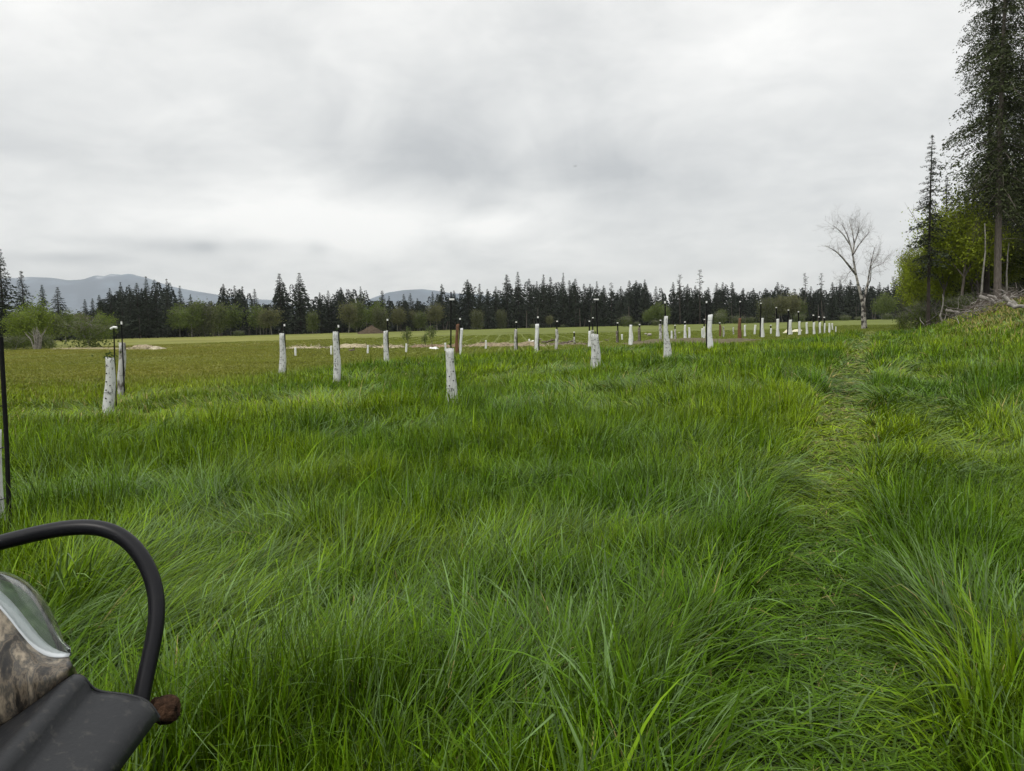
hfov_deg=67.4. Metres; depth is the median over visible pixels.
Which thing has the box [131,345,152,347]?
straw heap
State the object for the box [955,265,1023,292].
broadleaf tree
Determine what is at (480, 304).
conifer
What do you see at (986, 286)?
giant fir
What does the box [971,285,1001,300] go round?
bush
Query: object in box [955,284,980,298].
broadleaf tree
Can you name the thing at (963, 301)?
bush
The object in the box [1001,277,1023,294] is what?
bush
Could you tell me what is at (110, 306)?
conifer
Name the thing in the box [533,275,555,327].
conifer
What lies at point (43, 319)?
broadleaf tree
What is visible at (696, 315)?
conifer
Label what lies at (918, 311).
bush
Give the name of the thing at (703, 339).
soil patch
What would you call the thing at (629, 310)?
conifer
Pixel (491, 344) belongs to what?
soil bank
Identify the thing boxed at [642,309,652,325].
broadleaf tree
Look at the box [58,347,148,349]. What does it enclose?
straw heap
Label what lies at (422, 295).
hills
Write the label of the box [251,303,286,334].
broadleaf tree
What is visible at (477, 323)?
broadleaf tree
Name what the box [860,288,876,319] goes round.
conifer
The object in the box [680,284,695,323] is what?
conifer
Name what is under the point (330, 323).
conifer
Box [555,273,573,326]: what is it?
conifer
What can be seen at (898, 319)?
bush
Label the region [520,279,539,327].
conifer
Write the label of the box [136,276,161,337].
conifer
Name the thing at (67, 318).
broadleaf tree
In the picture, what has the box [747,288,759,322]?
conifer
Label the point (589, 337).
tree shelter
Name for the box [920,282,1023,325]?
brush pile
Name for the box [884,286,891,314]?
conifer
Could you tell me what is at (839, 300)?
conifer
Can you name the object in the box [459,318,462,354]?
tree shelter
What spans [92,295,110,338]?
conifer
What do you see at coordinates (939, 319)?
brush pile
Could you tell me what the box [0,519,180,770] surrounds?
quad bike
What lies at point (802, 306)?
broadleaf tree
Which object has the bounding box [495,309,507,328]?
broadleaf tree
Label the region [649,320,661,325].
bush
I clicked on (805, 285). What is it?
conifer
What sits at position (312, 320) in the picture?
broadleaf tree
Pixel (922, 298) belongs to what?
broadleaf tree
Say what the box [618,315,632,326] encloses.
bush
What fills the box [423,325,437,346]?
sapling
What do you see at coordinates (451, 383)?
tree shelter
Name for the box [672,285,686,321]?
conifer
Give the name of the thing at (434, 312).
broadleaf tree
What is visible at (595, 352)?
tree shelter
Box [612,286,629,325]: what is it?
conifer
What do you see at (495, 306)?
conifer
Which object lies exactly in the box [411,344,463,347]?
soil bank
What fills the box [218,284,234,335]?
conifer
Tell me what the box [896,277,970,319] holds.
broadleaf tree
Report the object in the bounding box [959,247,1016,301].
broadleaf tree
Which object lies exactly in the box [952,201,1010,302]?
broadleaf tree
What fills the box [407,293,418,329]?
conifer
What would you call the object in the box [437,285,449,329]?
conifer
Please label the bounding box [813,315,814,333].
tree shelter
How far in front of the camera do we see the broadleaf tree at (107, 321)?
167.09 m
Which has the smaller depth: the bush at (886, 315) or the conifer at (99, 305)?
the conifer at (99, 305)
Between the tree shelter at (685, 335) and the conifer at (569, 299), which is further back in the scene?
the conifer at (569, 299)
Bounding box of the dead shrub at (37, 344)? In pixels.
[25,327,47,348]
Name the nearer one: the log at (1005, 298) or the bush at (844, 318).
the log at (1005, 298)
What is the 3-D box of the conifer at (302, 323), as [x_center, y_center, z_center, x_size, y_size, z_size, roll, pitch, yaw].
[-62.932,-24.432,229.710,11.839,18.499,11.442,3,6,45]
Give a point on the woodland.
(557, 293)
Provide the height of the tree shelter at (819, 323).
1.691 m
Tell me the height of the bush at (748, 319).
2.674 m
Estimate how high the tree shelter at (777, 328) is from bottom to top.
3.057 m
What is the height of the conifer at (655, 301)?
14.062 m
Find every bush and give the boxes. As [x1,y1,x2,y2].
[2,332,29,349]
[23,331,54,348]
[46,339,56,348]
[49,313,118,347]
[232,329,243,335]
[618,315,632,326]
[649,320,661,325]
[712,311,730,323]
[729,315,743,323]
[743,316,754,323]
[790,313,807,321]
[839,314,850,320]
[880,313,893,319]
[892,309,911,328]
[901,293,941,329]
[914,302,942,327]
[932,293,971,320]
[946,292,979,312]
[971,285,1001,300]
[991,281,1023,294]
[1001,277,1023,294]
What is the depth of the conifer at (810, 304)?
281.96 m
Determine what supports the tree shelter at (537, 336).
on the ground at (442, 332)
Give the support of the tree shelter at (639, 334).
on the ground at (442, 332)
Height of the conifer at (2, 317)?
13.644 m
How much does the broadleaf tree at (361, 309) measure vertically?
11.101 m
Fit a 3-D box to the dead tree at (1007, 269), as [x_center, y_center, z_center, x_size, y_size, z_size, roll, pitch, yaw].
[38.377,-8.668,59.590,0.166,4.735,0.231,-3,5,-23]
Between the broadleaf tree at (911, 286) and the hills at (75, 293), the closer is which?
the broadleaf tree at (911, 286)
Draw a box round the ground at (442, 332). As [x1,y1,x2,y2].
[4,302,1023,770]
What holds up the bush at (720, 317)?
on the ground at (442, 332)
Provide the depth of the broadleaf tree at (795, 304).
264.76 m
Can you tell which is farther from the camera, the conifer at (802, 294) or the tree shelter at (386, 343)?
the conifer at (802, 294)
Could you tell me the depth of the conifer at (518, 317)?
276.48 m
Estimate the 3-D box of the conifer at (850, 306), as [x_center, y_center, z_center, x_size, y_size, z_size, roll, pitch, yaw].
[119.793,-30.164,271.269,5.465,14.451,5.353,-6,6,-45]
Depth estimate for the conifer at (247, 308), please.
228.40 m
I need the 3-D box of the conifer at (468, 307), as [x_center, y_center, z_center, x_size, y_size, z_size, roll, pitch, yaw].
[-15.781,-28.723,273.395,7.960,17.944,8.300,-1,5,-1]
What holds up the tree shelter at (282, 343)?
on the ground at (442, 332)
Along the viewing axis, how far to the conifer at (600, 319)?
270.77 m
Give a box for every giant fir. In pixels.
[932,0,1023,296]
[942,0,1023,295]
[968,0,1023,239]
[1005,46,1023,210]
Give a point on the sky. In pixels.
(377, 147)
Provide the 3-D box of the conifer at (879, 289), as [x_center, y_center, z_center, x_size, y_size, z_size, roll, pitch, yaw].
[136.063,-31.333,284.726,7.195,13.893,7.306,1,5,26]
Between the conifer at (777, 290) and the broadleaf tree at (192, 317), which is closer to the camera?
the broadleaf tree at (192, 317)
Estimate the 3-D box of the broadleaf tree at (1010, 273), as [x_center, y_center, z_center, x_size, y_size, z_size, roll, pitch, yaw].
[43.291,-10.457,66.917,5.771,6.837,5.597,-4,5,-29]
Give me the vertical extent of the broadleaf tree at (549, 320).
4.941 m
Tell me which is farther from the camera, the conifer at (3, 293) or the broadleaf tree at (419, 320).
the broadleaf tree at (419, 320)
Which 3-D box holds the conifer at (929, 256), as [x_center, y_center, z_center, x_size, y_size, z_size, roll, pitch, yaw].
[32.363,-11.688,59.257,3.627,15.044,3.496,3,6,40]
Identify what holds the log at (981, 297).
on the brush pile at (1011, 296)
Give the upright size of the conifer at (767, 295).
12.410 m
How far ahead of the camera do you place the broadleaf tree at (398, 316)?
240.66 m
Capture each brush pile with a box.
[908,301,969,327]
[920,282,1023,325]
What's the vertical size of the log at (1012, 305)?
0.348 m
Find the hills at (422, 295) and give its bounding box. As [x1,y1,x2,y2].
[361,289,501,309]
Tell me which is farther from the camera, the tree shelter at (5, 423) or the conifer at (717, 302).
the conifer at (717, 302)
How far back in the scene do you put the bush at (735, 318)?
248.18 m
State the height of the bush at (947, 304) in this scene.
2.399 m
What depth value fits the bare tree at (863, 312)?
77.53 m
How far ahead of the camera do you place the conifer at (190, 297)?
213.02 m
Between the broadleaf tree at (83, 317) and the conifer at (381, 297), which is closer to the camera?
the broadleaf tree at (83, 317)
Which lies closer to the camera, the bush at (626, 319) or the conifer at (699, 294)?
the bush at (626, 319)
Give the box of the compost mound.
[357,325,382,333]
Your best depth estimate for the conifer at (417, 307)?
255.01 m
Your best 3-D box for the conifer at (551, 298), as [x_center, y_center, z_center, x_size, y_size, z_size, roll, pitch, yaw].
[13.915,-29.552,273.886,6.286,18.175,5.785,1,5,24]
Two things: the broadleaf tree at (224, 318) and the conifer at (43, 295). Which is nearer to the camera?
the conifer at (43, 295)
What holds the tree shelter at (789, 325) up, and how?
on the ground at (442, 332)
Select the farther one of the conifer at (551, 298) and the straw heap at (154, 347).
the conifer at (551, 298)
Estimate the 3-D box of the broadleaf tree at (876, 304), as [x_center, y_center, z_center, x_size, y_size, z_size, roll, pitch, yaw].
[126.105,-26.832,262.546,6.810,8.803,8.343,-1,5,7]
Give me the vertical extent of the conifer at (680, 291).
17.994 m
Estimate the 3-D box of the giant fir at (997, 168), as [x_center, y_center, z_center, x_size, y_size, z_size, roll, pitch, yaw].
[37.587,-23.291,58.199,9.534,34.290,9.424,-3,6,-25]
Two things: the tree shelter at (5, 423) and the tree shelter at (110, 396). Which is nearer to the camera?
the tree shelter at (5, 423)
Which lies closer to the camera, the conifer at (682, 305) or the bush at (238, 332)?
the bush at (238, 332)
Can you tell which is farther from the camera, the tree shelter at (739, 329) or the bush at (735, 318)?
the bush at (735, 318)
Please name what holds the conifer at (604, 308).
on the ground at (442, 332)
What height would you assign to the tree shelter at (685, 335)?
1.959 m
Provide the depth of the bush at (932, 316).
63.22 m
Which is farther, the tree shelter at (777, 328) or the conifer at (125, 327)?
the conifer at (125, 327)
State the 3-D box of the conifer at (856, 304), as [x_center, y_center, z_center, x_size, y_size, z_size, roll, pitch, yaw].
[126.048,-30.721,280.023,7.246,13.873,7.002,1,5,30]
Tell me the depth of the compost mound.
187.67 m
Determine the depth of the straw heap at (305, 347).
71.98 m
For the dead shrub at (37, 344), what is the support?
on the ground at (442, 332)
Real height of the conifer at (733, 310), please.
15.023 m
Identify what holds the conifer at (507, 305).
on the ground at (442, 332)
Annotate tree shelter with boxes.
[0,337,11,531]
[91,326,120,412]
[117,321,125,396]
[279,324,285,372]
[333,325,340,383]
[383,319,388,360]
[445,292,457,402]
[455,324,458,353]
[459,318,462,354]
[514,321,517,349]
[535,316,539,351]
[555,321,558,348]
[588,321,590,346]
[590,298,600,368]
[616,322,618,342]
[628,325,632,344]
[638,324,640,340]
[659,320,661,338]
[663,301,671,358]
[684,321,686,337]
[703,319,705,337]
[706,301,712,347]
[738,301,741,337]
[759,303,764,336]
[775,307,779,336]
[787,310,792,334]
[798,311,800,334]
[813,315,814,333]
[818,316,820,332]
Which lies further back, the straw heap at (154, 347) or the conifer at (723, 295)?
the conifer at (723, 295)
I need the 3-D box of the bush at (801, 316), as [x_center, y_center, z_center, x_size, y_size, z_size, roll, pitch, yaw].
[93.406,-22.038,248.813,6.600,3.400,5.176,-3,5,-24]
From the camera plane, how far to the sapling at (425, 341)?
68.06 m
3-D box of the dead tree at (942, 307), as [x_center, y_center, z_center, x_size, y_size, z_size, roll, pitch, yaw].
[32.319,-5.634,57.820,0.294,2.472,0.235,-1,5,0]
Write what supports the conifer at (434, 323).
on the ground at (442, 332)
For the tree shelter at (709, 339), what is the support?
on the ground at (442, 332)
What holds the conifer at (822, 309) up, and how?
on the ground at (442, 332)
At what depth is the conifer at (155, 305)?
205.14 m
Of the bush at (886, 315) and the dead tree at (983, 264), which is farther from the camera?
the bush at (886, 315)
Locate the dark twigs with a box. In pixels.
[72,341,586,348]
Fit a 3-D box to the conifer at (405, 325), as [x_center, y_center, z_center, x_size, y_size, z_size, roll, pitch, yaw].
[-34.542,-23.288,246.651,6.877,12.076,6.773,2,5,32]
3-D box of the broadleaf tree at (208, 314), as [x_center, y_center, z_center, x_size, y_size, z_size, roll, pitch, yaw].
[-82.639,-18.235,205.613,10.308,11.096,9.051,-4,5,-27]
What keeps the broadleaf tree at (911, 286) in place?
on the ground at (442, 332)
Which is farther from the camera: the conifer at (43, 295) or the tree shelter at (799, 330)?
the conifer at (43, 295)
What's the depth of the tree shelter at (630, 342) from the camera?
62.57 m
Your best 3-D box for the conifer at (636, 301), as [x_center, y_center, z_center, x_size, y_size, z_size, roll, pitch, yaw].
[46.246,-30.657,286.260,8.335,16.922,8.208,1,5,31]
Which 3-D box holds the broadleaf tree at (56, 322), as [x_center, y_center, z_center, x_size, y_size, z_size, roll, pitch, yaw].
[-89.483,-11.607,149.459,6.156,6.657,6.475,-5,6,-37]
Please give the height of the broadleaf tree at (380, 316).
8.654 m
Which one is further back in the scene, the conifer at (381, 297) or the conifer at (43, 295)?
the conifer at (381, 297)
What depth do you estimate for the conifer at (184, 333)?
212.42 m
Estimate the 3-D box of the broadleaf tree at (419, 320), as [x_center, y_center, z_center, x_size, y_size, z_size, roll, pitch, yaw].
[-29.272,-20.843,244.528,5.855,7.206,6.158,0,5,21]
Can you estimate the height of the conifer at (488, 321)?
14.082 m
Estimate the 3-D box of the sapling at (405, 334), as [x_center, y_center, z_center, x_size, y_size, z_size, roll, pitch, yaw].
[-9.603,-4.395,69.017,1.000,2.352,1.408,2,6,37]
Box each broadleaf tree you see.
[0,299,41,345]
[0,308,26,335]
[18,293,61,343]
[46,310,65,341]
[55,309,82,340]
[68,309,90,333]
[91,308,119,339]
[164,300,190,331]
[171,298,210,336]
[184,298,223,336]
[208,302,231,335]
[220,303,245,330]
[243,302,278,334]
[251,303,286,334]
[304,309,320,333]
[336,297,362,332]
[343,296,370,330]
[364,298,389,325]
[369,305,390,330]
[390,302,407,330]
[406,306,415,325]
[411,309,428,329]
[425,299,444,323]
[469,309,484,329]
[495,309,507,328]
[545,316,553,327]
[642,302,667,319]
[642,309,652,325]
[656,305,670,320]
[714,307,728,320]
[752,297,778,322]
[771,290,792,322]
[784,288,801,319]
[791,297,810,320]
[870,294,885,319]
[876,291,899,318]
[889,270,932,325]
[890,235,937,329]
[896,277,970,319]
[898,296,910,312]
[900,171,1020,311]
[910,212,975,317]
[925,265,967,320]
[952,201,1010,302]
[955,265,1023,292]
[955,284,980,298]
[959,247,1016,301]
[990,226,1023,287]
[993,220,1023,289]
[1003,218,1023,278]
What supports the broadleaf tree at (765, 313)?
on the ground at (442, 332)
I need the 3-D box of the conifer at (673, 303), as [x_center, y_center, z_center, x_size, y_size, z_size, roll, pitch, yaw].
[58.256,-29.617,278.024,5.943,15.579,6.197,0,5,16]
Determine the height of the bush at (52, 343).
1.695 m
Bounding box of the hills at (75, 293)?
[0,274,308,315]
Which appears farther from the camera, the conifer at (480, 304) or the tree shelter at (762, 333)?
the conifer at (480, 304)
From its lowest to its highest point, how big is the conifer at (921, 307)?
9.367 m
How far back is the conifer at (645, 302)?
276.66 m
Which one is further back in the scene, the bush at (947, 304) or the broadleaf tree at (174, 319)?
the broadleaf tree at (174, 319)
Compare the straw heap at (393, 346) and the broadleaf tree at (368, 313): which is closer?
the straw heap at (393, 346)
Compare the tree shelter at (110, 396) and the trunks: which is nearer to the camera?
the tree shelter at (110, 396)
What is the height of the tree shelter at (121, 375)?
2.014 m
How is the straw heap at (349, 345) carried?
on the ground at (442, 332)
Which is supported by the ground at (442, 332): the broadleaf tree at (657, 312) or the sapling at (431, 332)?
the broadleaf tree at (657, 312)
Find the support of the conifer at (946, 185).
on the ground at (442, 332)
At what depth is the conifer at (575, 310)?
272.75 m
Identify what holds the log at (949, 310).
on the brush pile at (939, 319)
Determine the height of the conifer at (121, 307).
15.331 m
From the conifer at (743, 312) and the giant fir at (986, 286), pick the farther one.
the conifer at (743, 312)
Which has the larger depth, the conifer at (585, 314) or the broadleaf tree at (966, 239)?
the conifer at (585, 314)
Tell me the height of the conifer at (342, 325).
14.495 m
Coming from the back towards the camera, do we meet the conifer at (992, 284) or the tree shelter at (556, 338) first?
the conifer at (992, 284)
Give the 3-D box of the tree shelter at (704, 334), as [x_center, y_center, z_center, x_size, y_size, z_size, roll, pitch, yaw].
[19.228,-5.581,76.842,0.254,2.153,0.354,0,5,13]
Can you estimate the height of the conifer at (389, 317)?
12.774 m
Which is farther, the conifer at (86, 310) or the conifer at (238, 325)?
the conifer at (238, 325)
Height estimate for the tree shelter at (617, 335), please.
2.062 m
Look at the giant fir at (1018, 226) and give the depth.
65.26 m
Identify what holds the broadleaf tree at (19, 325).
on the ground at (442, 332)
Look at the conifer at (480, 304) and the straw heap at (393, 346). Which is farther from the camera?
the conifer at (480, 304)
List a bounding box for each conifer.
[0,249,27,346]
[0,299,10,339]
[10,271,47,346]
[37,285,49,334]
[50,287,76,340]
[81,299,89,336]
[88,298,97,337]
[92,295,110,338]
[104,288,119,338]
[114,282,128,338]
[119,285,141,338]
[125,283,151,337]
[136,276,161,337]
[144,280,171,337]
[160,279,178,336]
[169,286,191,336]
[185,294,196,336]
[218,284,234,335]
[223,286,250,335]
[229,286,259,335]
[249,289,267,334]
[271,273,291,332]
[282,273,318,333]
[315,293,328,332]
[322,292,341,332]
[335,287,349,332]
[354,287,370,331]
[379,292,391,328]
[387,296,395,331]
[394,294,413,330]
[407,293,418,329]
[408,301,425,330]
[426,292,442,329]
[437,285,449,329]
[446,291,463,329]
[460,280,475,327]
[467,284,494,328]
[481,290,497,328]
[489,286,507,328]
[499,275,515,326]
[507,272,528,327]
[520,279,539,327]
[532,281,541,323]
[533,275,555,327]
[545,277,559,327]
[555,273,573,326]
[562,280,576,326]
[568,280,583,326]
[579,284,590,323]
[583,284,599,326]
[589,283,607,326]
[593,286,613,325]
[609,282,614,325]
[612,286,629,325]
[625,282,636,321]
[627,280,640,324]
[634,281,652,324]
[649,286,663,324]
[668,283,678,324]
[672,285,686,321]
[677,274,683,324]
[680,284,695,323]
[689,287,702,323]
[695,270,702,323]
[701,287,713,318]
[707,283,728,322]
[718,282,730,322]
[725,282,738,322]
[736,288,748,322]
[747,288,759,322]
[761,288,772,314]
[771,282,782,317]
[798,287,809,319]
[801,274,807,321]
[805,286,819,320]
[812,286,830,320]
[824,282,839,320]
[827,281,851,320]
[843,280,858,319]
[847,284,866,319]
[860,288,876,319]
[871,282,884,318]
[884,280,902,318]
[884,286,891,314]
[902,294,938,323]
[905,135,955,325]
[930,169,990,307]
[930,177,962,313]
[978,160,1023,290]
[989,113,1023,291]
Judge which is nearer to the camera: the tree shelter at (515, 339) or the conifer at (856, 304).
the tree shelter at (515, 339)
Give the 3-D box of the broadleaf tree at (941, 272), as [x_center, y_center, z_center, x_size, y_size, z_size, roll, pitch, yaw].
[35.350,-10.036,63.236,5.222,9.795,5.266,-1,5,7]
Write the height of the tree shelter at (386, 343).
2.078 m
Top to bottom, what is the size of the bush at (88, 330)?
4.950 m
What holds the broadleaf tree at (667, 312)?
on the ground at (442, 332)
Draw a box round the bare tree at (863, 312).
[814,204,894,328]
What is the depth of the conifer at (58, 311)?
173.71 m
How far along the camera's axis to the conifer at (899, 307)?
272.34 m
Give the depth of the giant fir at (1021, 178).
58.22 m
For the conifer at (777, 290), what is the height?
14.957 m
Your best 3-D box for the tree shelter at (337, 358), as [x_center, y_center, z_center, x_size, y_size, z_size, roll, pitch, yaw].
[-4.623,-0.670,20.221,0.223,1.843,0.204,-3,5,-15]
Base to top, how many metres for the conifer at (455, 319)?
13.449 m
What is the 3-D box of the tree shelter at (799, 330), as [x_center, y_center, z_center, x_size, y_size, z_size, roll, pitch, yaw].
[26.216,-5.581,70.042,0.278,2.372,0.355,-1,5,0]
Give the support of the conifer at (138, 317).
on the ground at (442, 332)
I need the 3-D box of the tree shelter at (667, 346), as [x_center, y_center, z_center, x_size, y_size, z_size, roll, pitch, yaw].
[4.864,-1.566,24.061,0.262,2.152,0.260,2,6,34]
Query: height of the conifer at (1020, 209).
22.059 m
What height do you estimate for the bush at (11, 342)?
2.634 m
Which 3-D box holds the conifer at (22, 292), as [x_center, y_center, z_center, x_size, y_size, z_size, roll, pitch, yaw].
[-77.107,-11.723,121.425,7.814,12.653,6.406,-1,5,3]
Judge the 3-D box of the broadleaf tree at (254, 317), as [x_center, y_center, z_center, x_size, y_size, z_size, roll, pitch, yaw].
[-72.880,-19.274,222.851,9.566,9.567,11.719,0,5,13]
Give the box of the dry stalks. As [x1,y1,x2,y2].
[50,340,601,348]
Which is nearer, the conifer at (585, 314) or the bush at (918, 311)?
the bush at (918, 311)
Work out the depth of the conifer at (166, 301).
215.37 m
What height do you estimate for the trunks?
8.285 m
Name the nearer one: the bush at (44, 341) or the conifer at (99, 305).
the bush at (44, 341)
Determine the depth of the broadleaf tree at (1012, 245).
68.47 m
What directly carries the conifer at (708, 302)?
on the ground at (442, 332)
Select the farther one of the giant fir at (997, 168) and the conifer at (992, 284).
the conifer at (992, 284)
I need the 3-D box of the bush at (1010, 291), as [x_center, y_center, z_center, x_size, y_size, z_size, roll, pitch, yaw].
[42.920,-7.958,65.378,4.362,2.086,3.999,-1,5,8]
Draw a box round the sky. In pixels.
[0,0,1023,307]
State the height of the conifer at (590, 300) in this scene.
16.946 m
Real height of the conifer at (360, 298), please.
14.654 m
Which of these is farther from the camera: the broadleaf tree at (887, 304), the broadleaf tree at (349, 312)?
the broadleaf tree at (887, 304)
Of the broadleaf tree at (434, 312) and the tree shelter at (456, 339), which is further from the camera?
the broadleaf tree at (434, 312)
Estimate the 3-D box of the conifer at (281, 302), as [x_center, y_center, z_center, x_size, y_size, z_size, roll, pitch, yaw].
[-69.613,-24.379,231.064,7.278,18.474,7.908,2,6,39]
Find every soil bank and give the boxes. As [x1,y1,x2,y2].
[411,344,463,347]
[467,341,545,346]
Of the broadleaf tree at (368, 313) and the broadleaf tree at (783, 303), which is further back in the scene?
the broadleaf tree at (783, 303)
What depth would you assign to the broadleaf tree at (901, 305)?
271.02 m
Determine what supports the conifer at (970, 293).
on the ground at (442, 332)
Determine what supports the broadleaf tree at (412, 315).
on the ground at (442, 332)
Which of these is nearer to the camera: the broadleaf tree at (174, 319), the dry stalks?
the dry stalks
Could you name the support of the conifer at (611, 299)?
on the ground at (442, 332)
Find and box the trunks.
[116,300,885,338]
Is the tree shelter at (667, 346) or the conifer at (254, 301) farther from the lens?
the conifer at (254, 301)
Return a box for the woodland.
[50,281,931,339]
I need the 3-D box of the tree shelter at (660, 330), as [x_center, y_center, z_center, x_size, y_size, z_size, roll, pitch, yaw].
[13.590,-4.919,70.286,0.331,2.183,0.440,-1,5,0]
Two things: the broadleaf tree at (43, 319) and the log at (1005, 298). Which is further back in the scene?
the broadleaf tree at (43, 319)
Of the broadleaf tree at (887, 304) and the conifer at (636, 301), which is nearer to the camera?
the broadleaf tree at (887, 304)
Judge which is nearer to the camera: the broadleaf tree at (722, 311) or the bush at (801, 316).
the bush at (801, 316)
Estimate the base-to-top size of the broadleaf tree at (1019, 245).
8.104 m
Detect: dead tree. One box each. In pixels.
[939,294,943,319]
[980,223,985,300]
[1005,243,1008,292]
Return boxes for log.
[945,309,959,312]
[978,295,998,303]
[1001,294,1016,304]
[1006,302,1023,308]
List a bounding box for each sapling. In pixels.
[401,326,412,346]
[421,334,428,346]
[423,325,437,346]
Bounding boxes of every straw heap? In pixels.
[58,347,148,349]
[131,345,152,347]
[149,346,165,349]
[290,346,328,348]
[340,343,366,347]
[372,345,404,347]
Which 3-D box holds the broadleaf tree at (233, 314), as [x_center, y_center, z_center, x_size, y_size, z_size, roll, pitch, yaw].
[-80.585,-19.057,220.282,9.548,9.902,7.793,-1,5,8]
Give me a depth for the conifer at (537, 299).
279.85 m
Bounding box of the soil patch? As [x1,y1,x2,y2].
[621,338,760,343]
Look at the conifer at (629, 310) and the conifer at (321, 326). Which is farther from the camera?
the conifer at (629, 310)
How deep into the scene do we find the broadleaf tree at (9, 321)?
114.74 m
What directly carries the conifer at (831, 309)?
on the ground at (442, 332)
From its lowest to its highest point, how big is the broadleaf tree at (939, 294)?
6.867 m
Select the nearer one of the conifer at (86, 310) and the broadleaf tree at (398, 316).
the conifer at (86, 310)

